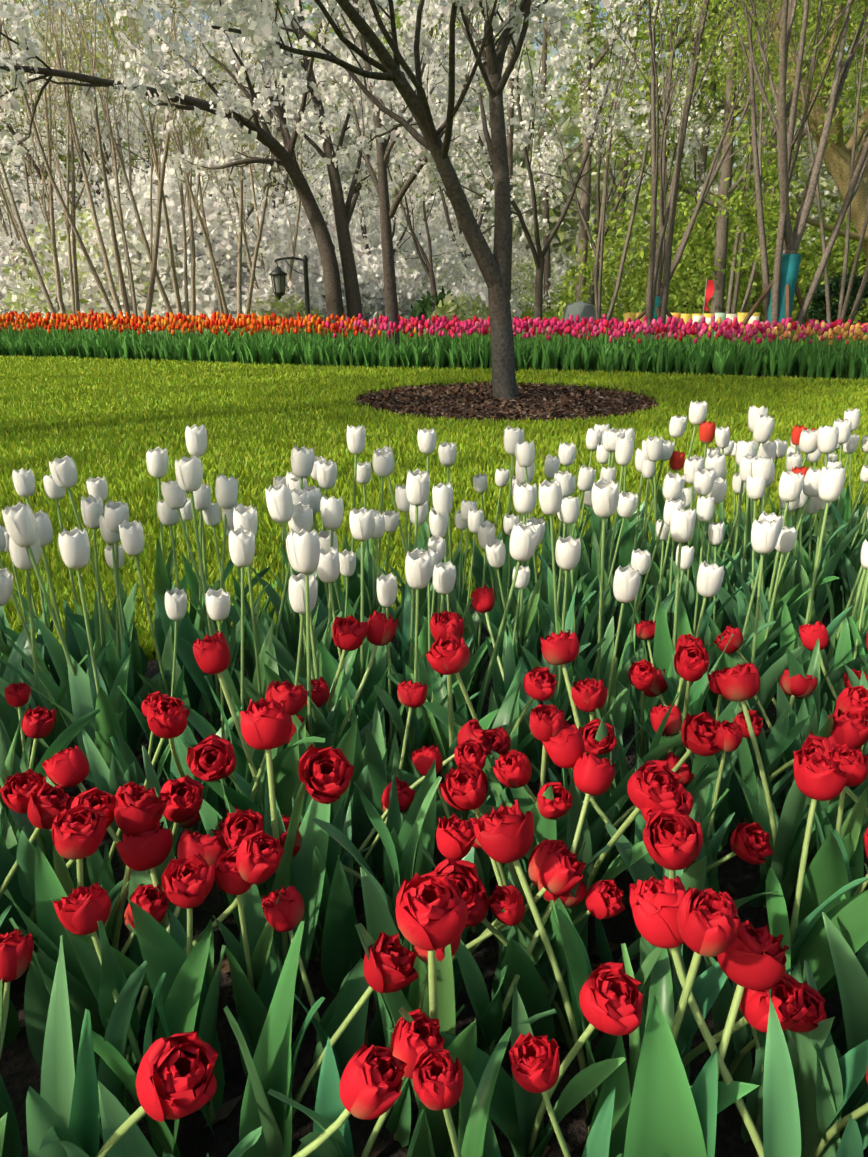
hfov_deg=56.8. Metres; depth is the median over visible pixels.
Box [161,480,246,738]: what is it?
white tulip
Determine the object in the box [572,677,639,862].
red tulip
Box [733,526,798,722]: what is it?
white tulip
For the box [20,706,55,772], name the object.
red tulip
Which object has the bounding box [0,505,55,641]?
white tulip
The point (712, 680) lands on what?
red tulip
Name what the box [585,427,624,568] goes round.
white tulip
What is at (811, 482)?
white tulip
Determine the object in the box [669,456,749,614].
white tulip
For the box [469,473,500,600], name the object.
white tulip
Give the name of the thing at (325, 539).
white tulip
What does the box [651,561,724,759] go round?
white tulip
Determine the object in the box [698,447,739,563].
white tulip
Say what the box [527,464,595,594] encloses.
white tulip
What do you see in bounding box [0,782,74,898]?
red tulip
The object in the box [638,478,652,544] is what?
white tulip
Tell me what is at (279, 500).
white tulip
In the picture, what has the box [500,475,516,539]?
white tulip
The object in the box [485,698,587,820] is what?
red tulip
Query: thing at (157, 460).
white tulip
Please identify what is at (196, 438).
white tulip
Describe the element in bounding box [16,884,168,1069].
red tulip
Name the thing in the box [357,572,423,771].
white tulip
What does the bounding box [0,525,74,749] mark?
white tulip
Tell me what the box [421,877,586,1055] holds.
red tulip
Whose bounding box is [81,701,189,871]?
red tulip
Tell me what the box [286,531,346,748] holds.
white tulip
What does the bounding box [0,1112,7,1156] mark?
tulip leaf
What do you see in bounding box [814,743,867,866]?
red tulip
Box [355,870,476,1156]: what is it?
red tulip
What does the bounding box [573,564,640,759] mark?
white tulip
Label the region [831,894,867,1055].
red tulip
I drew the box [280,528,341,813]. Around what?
white tulip
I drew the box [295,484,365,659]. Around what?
white tulip
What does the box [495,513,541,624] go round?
white tulip
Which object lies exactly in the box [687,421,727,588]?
bicolor tulip
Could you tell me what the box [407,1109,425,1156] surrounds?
tulip leaf
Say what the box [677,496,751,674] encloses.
white tulip
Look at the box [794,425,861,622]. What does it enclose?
white tulip
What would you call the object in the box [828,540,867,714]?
white tulip
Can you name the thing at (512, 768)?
red tulip
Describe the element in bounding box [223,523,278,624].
white tulip
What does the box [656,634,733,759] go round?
red tulip
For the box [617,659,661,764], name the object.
red tulip
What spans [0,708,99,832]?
red tulip
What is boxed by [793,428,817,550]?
bicolor tulip
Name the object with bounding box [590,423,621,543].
white tulip
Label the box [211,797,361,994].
red tulip
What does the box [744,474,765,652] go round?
white tulip
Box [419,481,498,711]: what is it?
white tulip
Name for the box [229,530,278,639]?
white tulip
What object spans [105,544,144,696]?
white tulip
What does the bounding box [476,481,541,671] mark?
white tulip
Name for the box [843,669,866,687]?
red tulip
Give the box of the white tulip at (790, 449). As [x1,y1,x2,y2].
[757,446,813,528]
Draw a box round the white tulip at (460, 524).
[444,510,468,612]
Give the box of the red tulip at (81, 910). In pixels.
[53,882,211,1156]
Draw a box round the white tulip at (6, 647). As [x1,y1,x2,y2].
[0,606,22,682]
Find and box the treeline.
[0,0,867,300]
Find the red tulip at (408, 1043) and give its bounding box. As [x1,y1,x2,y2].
[267,1009,444,1156]
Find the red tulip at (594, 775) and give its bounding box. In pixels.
[506,750,615,971]
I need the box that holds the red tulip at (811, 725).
[735,662,818,802]
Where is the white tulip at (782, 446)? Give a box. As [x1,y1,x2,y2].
[732,438,787,565]
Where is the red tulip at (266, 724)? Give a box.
[223,696,330,1031]
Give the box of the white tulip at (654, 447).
[643,435,663,585]
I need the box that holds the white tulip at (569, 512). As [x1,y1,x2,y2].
[540,495,610,675]
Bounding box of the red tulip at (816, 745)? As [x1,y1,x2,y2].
[792,732,867,815]
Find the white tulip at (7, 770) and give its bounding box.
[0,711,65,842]
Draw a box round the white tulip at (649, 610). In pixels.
[645,519,669,621]
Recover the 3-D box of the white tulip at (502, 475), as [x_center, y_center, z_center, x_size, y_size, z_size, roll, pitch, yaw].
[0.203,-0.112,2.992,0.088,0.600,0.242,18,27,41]
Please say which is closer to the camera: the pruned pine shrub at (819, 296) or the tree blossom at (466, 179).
the pruned pine shrub at (819, 296)
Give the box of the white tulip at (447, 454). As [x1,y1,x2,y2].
[438,441,462,587]
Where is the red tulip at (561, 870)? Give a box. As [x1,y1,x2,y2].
[360,846,585,1045]
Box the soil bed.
[0,582,867,1156]
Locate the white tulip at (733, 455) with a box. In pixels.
[728,442,742,551]
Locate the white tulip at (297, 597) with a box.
[231,573,317,748]
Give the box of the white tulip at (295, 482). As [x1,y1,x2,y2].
[271,476,339,659]
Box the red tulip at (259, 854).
[127,830,284,1030]
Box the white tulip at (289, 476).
[286,471,316,617]
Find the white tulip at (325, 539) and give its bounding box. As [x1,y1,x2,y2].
[318,530,360,677]
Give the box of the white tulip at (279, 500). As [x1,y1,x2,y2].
[265,482,356,684]
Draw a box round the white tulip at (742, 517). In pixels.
[723,438,769,581]
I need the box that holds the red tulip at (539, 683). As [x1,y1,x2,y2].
[423,666,556,751]
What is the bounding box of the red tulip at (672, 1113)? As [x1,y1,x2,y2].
[624,920,788,1156]
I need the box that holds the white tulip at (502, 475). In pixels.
[469,468,509,618]
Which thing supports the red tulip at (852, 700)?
on the soil bed
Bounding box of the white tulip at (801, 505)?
[781,489,813,625]
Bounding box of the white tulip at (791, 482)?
[738,470,810,659]
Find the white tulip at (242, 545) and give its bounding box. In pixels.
[191,525,254,790]
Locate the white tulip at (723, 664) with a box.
[706,510,791,713]
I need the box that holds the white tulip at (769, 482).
[739,463,796,607]
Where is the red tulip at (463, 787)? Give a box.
[439,760,556,944]
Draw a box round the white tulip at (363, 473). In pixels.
[356,461,376,616]
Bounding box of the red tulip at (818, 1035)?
[712,890,834,1143]
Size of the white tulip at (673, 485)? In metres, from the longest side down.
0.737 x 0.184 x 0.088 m
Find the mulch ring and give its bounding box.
[345,380,658,428]
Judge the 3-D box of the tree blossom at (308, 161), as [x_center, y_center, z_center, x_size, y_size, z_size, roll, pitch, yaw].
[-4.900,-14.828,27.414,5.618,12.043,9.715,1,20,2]
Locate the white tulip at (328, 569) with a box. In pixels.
[316,546,387,740]
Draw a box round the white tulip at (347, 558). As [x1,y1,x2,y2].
[311,549,355,650]
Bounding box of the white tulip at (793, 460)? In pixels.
[778,452,813,560]
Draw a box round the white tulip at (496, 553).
[486,537,540,666]
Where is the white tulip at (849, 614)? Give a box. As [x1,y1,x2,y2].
[827,576,861,658]
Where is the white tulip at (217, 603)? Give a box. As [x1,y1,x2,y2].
[185,588,235,817]
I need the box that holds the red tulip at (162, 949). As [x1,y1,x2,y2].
[116,821,225,1135]
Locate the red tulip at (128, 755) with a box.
[85,691,169,789]
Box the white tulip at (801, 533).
[780,509,816,556]
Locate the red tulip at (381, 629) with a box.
[236,611,397,764]
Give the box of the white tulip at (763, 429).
[694,414,774,565]
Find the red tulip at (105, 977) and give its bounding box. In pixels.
[9,830,228,1143]
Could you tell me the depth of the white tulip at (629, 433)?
3.24 m
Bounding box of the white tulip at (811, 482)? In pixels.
[717,466,820,627]
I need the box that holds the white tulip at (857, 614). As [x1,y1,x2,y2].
[854,569,867,623]
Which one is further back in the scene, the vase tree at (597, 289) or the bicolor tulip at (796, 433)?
the vase tree at (597, 289)
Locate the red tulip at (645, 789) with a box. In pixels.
[471,760,682,913]
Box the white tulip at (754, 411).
[716,405,767,572]
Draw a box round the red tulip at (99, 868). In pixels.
[49,811,200,928]
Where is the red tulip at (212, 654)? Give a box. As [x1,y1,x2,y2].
[193,631,324,831]
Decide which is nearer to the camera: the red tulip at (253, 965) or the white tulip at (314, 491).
the red tulip at (253, 965)
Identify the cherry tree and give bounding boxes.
[0,0,441,336]
[58,0,637,399]
[254,0,571,364]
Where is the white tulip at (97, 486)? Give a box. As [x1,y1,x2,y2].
[86,476,146,674]
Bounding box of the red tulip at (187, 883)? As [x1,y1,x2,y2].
[72,853,214,1017]
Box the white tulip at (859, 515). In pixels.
[857,504,861,535]
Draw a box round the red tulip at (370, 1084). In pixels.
[98,1042,406,1156]
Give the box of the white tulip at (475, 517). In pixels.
[456,508,483,673]
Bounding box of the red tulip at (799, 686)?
[732,669,816,823]
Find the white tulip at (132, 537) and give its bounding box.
[119,519,193,734]
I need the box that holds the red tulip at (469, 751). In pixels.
[387,738,489,830]
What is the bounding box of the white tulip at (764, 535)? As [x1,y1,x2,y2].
[728,518,801,746]
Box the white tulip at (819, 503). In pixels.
[787,495,831,635]
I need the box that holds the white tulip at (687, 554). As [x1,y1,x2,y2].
[664,544,694,644]
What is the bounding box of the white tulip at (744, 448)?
[706,440,759,632]
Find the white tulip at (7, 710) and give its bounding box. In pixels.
[0,615,34,731]
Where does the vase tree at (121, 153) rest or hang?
on the lawn at (529, 313)
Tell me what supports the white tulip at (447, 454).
on the soil bed
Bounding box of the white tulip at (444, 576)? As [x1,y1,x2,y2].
[390,561,480,748]
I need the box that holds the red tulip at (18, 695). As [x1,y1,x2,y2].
[5,682,35,770]
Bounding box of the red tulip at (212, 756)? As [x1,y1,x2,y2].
[184,676,288,792]
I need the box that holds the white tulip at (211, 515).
[187,501,267,670]
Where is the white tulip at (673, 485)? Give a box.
[616,471,685,670]
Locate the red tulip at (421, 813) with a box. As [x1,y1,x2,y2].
[312,759,486,943]
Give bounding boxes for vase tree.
[0,0,69,118]
[0,0,112,314]
[0,0,142,329]
[2,0,212,334]
[9,0,231,278]
[39,0,264,333]
[71,0,369,333]
[140,0,364,291]
[534,0,760,329]
[608,0,760,340]
[688,0,867,313]
[709,0,867,341]
[730,0,867,344]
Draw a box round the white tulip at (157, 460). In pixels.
[146,446,192,669]
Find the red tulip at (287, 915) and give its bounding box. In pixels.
[262,885,368,1118]
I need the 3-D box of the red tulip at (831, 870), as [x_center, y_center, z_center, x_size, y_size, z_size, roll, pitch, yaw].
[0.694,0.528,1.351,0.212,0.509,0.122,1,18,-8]
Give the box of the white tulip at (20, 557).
[0,537,87,790]
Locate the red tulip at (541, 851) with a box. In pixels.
[408,838,576,1004]
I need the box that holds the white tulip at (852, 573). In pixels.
[844,554,859,600]
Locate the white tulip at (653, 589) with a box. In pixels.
[642,440,670,598]
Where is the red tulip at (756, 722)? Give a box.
[637,710,763,788]
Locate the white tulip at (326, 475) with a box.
[276,459,336,607]
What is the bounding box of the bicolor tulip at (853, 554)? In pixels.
[826,503,867,616]
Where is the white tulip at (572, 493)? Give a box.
[555,475,590,592]
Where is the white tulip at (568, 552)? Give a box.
[520,536,605,715]
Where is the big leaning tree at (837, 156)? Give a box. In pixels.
[648,0,867,281]
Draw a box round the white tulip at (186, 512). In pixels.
[180,498,219,632]
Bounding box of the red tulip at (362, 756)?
[285,708,388,852]
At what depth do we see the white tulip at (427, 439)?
2.84 m
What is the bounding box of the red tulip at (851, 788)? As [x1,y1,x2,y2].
[848,744,864,790]
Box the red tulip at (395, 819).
[279,774,428,947]
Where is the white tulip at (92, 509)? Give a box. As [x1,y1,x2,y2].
[68,495,107,689]
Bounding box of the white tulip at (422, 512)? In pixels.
[364,501,427,657]
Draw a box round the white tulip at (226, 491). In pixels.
[162,473,256,731]
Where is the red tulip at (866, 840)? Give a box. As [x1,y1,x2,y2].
[864,827,867,873]
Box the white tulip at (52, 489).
[43,475,94,672]
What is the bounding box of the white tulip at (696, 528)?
[693,467,726,551]
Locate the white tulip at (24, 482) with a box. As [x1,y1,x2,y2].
[12,467,59,686]
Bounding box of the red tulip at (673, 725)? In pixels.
[650,703,718,823]
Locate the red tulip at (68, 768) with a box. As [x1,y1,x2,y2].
[42,744,175,917]
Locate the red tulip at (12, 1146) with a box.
[0,980,21,1156]
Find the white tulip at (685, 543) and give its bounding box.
[671,455,703,586]
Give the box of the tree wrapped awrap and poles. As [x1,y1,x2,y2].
[730,249,815,343]
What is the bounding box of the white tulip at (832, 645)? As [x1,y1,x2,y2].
[793,565,865,663]
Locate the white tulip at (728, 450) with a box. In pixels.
[696,440,733,545]
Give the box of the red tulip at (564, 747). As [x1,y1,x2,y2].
[542,720,777,974]
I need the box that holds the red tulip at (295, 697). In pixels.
[215,680,307,912]
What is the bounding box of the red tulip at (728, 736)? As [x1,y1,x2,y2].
[688,720,742,893]
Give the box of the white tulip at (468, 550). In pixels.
[425,464,470,564]
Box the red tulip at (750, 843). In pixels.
[685,788,773,872]
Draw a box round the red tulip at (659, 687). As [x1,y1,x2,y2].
[640,669,758,850]
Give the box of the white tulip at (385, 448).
[374,445,448,617]
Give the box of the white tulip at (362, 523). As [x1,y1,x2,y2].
[310,506,385,717]
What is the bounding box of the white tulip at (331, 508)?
[291,495,348,684]
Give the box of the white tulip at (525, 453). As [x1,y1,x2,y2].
[510,441,563,664]
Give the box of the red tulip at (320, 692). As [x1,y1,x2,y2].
[298,676,373,749]
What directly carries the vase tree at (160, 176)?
on the lawn at (529, 313)
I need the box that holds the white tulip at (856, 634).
[849,616,865,670]
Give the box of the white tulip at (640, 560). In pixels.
[616,548,650,730]
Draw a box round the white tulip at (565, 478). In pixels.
[535,470,600,633]
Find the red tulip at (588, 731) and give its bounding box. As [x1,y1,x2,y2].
[542,682,630,755]
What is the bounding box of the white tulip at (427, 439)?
[410,428,436,608]
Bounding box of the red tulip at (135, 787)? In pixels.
[66,781,144,940]
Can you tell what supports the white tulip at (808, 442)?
on the soil bed
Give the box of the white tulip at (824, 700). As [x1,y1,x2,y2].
[797,508,867,713]
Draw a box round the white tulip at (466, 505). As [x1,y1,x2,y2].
[444,499,483,623]
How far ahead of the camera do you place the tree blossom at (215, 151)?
36.44 m
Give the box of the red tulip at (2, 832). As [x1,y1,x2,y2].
[0,808,6,847]
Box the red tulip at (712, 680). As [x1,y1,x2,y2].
[705,670,723,761]
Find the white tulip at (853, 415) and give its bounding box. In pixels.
[844,407,867,540]
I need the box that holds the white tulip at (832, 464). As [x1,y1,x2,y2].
[814,461,841,604]
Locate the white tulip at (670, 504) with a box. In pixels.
[629,498,684,705]
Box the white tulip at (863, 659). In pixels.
[858,654,867,685]
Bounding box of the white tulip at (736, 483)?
[703,472,745,606]
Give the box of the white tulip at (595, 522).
[575,429,641,570]
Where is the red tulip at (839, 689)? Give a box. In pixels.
[819,673,842,722]
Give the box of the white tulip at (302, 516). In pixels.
[258,501,342,685]
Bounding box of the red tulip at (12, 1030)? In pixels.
[0,905,19,1048]
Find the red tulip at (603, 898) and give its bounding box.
[492,872,625,1020]
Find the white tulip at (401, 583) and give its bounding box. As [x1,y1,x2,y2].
[382,515,431,624]
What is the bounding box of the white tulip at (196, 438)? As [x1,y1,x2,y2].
[182,424,269,635]
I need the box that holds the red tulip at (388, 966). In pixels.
[223,921,417,1156]
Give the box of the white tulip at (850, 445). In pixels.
[824,434,858,540]
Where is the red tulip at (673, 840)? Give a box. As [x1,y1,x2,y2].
[605,807,705,983]
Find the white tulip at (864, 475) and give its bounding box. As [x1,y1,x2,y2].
[827,464,867,595]
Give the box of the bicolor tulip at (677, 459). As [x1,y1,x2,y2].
[648,450,684,560]
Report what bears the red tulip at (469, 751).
on the soil bed
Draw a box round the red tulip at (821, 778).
[765,753,867,990]
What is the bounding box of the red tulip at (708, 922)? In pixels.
[621,887,760,1113]
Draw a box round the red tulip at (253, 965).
[212,845,281,1076]
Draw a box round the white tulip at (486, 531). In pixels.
[461,519,495,711]
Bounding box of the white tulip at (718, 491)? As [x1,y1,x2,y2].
[667,476,751,643]
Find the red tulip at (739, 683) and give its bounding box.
[716,662,867,907]
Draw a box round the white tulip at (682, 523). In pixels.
[653,506,723,701]
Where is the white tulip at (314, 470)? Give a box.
[311,455,341,610]
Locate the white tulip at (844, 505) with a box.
[831,418,859,593]
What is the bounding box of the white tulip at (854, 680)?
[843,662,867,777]
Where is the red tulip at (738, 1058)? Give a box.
[704,956,826,1103]
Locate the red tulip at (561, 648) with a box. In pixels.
[539,629,681,883]
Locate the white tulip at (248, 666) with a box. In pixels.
[221,501,268,683]
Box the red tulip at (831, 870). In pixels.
[796,829,867,999]
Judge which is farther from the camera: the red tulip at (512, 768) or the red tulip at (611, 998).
the red tulip at (512, 768)
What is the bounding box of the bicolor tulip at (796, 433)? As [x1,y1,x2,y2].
[782,424,806,514]
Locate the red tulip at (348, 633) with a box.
[264,614,367,750]
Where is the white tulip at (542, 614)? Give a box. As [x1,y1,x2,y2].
[529,512,586,638]
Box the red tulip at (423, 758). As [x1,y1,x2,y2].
[411,745,489,936]
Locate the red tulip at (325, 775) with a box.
[296,715,358,824]
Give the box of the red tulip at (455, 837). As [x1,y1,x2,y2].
[407,813,475,1000]
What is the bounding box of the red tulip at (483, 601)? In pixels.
[471,585,539,781]
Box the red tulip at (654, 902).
[629,875,863,1156]
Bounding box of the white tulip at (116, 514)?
[98,499,130,696]
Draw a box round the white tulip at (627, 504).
[584,490,637,673]
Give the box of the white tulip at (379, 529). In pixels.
[371,512,409,735]
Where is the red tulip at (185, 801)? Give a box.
[117,745,203,853]
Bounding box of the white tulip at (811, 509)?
[806,497,829,594]
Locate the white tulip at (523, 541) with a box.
[451,521,538,721]
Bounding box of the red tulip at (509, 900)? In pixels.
[488,884,640,969]
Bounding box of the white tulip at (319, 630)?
[260,490,337,665]
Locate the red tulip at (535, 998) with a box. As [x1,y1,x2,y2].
[468,811,589,1041]
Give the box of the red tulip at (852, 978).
[822,912,867,1111]
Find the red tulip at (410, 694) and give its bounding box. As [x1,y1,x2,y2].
[372,680,439,877]
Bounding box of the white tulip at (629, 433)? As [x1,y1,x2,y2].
[584,427,644,585]
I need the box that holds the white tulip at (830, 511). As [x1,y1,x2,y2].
[808,444,842,561]
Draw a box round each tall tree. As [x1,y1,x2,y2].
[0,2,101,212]
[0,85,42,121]
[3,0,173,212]
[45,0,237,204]
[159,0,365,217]
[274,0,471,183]
[287,0,567,240]
[356,0,577,307]
[428,8,726,310]
[484,0,666,308]
[539,0,747,301]
[541,0,830,251]
[556,0,857,312]
[600,1,867,312]
[634,0,867,253]
[678,0,852,251]
[715,0,867,322]
[792,0,867,152]
[795,17,867,244]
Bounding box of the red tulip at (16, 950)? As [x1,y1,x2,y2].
[0,929,32,1057]
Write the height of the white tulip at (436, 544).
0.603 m
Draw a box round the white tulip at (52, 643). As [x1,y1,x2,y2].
[7,509,113,746]
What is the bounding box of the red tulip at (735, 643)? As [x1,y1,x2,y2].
[713,625,833,707]
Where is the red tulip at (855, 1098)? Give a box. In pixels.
[834,1044,867,1149]
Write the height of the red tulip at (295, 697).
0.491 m
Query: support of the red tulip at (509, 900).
on the soil bed
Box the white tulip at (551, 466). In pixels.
[534,454,559,584]
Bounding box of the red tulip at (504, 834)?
[473,799,662,1131]
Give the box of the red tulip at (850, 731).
[787,707,867,907]
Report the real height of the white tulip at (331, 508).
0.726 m
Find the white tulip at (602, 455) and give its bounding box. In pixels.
[556,443,621,606]
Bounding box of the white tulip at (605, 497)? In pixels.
[573,477,618,712]
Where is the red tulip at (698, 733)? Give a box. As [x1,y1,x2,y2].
[608,691,719,872]
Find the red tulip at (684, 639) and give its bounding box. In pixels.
[638,634,703,759]
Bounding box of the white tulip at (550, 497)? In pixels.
[539,478,578,725]
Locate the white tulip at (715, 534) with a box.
[703,521,750,708]
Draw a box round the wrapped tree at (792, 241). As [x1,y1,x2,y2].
[668,0,867,253]
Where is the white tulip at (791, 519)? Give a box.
[789,441,807,527]
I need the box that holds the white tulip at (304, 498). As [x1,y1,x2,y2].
[231,488,309,670]
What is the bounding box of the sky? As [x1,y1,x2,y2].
[3,0,867,291]
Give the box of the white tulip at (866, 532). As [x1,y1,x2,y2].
[842,519,867,610]
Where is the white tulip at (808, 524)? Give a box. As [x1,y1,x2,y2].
[780,462,817,536]
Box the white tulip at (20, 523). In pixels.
[2,501,130,742]
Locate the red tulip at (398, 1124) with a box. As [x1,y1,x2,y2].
[377,935,464,1147]
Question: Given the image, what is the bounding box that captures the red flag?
[700,279,714,339]
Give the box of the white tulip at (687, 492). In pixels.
[652,487,704,602]
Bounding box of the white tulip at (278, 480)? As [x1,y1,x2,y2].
[250,476,288,616]
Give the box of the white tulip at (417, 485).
[360,468,431,734]
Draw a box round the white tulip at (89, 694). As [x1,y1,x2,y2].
[58,526,123,787]
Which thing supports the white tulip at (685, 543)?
on the soil bed
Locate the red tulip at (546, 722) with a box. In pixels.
[485,704,592,844]
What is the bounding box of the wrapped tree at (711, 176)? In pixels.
[590,0,838,296]
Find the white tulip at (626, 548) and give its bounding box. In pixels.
[617,448,655,624]
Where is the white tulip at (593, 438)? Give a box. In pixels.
[564,428,602,582]
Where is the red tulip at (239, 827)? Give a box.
[199,800,265,931]
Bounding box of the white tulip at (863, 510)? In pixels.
[860,504,867,534]
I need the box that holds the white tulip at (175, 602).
[117,586,186,783]
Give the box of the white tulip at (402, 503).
[395,484,421,651]
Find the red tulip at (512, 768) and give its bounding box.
[492,749,628,856]
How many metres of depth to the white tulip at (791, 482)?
2.31 m
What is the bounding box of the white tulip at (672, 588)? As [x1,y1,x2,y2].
[647,491,685,643]
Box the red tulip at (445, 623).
[410,611,499,814]
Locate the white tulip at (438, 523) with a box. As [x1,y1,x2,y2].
[421,507,447,677]
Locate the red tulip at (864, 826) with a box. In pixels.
[833,746,867,847]
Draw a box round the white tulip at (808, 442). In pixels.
[764,428,817,593]
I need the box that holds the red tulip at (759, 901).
[750,776,867,907]
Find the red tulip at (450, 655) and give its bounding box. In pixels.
[426,633,522,804]
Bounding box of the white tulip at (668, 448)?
[636,439,674,599]
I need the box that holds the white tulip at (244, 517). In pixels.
[231,503,278,761]
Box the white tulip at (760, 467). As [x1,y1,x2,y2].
[735,456,798,656]
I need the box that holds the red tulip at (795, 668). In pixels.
[770,633,819,808]
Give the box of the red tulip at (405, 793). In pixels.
[292,777,416,959]
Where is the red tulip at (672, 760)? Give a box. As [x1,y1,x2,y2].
[562,752,694,851]
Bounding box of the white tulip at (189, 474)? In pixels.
[167,454,249,739]
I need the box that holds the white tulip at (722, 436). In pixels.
[701,426,730,558]
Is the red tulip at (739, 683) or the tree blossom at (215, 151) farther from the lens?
the tree blossom at (215, 151)
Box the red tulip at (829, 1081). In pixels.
[786,961,867,1156]
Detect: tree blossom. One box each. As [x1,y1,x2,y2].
[0,0,99,242]
[0,0,148,223]
[0,0,238,222]
[2,0,242,216]
[2,18,69,165]
[23,0,352,286]
[114,38,343,215]
[120,1,352,249]
[170,0,367,236]
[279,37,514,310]
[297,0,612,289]
[302,61,493,292]
[312,25,516,237]
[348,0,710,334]
[473,0,756,305]
[593,33,863,313]
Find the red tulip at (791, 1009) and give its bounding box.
[639,935,808,1081]
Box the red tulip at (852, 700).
[727,686,867,832]
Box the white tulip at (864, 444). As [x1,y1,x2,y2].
[853,435,867,538]
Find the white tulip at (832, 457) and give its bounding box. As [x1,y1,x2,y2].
[806,452,837,558]
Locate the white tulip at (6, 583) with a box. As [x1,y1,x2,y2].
[0,567,12,668]
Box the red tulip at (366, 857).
[342,803,409,888]
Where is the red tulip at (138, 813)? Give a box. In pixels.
[34,785,169,1072]
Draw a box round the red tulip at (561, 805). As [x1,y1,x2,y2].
[467,756,572,880]
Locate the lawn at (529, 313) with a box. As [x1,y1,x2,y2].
[134,292,867,405]
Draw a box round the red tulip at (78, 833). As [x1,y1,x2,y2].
[4,803,129,958]
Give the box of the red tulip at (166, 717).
[147,695,242,834]
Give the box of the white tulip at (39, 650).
[2,526,46,675]
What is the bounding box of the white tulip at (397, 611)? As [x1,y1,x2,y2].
[348,509,401,618]
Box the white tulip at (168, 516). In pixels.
[154,499,206,716]
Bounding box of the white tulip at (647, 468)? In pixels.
[604,458,654,575]
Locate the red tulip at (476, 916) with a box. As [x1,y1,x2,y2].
[459,874,599,1049]
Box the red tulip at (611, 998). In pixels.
[387,962,642,1156]
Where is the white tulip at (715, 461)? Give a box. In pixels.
[668,452,739,647]
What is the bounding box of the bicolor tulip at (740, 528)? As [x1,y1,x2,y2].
[733,506,779,537]
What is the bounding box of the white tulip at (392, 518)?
[378,510,399,614]
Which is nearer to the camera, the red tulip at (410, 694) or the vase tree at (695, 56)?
the red tulip at (410, 694)
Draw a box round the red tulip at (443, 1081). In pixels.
[412,1027,511,1156]
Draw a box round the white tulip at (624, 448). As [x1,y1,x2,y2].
[582,435,633,633]
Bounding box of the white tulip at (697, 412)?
[657,400,706,547]
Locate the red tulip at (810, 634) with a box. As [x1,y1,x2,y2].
[799,621,867,777]
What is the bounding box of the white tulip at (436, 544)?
[392,536,445,682]
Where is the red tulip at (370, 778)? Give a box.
[344,699,493,886]
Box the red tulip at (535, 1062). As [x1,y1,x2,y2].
[509,1031,630,1156]
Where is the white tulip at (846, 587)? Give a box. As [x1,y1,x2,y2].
[811,501,867,605]
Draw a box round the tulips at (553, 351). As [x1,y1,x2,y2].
[0,310,867,379]
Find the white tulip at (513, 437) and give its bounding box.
[476,425,539,609]
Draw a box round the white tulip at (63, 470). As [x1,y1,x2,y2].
[49,455,138,641]
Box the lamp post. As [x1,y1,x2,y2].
[269,255,311,334]
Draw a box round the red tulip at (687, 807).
[634,752,698,967]
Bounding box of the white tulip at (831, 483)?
[780,465,867,697]
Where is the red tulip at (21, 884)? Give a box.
[0,786,116,966]
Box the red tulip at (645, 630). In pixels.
[635,619,710,709]
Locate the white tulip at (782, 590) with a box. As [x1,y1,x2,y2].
[771,496,810,653]
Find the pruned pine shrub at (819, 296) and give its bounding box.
[804,273,867,329]
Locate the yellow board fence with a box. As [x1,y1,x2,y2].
[624,313,759,336]
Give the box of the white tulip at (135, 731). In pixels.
[99,513,172,753]
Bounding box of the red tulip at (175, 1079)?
[26,935,218,1156]
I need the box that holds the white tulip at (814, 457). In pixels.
[775,448,827,552]
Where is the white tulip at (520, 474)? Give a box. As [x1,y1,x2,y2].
[501,460,534,620]
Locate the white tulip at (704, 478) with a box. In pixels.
[665,468,714,624]
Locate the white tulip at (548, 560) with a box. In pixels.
[516,466,568,586]
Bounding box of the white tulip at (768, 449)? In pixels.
[728,440,776,567]
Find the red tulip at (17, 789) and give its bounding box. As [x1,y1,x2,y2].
[0,768,74,886]
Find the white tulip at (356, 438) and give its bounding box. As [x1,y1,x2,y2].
[343,424,365,617]
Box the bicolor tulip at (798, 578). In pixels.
[789,466,838,618]
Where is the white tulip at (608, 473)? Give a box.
[577,466,615,627]
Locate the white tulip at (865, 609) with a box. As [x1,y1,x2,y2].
[859,568,867,653]
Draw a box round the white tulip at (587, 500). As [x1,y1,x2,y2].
[561,487,592,605]
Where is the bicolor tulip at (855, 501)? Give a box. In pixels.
[832,481,867,514]
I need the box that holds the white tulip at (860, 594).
[857,570,862,615]
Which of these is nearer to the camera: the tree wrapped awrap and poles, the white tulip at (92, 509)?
the white tulip at (92, 509)
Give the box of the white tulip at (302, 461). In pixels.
[256,445,313,679]
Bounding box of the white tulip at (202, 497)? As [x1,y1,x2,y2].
[165,483,210,639]
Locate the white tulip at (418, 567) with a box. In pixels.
[373,547,457,778]
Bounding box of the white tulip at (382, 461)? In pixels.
[364,450,392,641]
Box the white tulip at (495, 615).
[485,516,544,668]
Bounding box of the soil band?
[7,355,867,379]
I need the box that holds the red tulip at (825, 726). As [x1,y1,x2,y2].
[797,631,867,831]
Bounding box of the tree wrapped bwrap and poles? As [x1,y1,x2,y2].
[616,296,691,342]
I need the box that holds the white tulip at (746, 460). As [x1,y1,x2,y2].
[716,453,780,601]
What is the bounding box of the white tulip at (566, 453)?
[540,442,575,586]
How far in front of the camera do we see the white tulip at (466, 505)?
2.53 m
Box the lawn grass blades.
[0,355,867,667]
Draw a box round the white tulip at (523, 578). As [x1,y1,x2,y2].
[486,565,529,710]
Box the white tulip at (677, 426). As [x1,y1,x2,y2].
[646,415,686,587]
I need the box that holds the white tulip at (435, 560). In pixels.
[405,548,474,719]

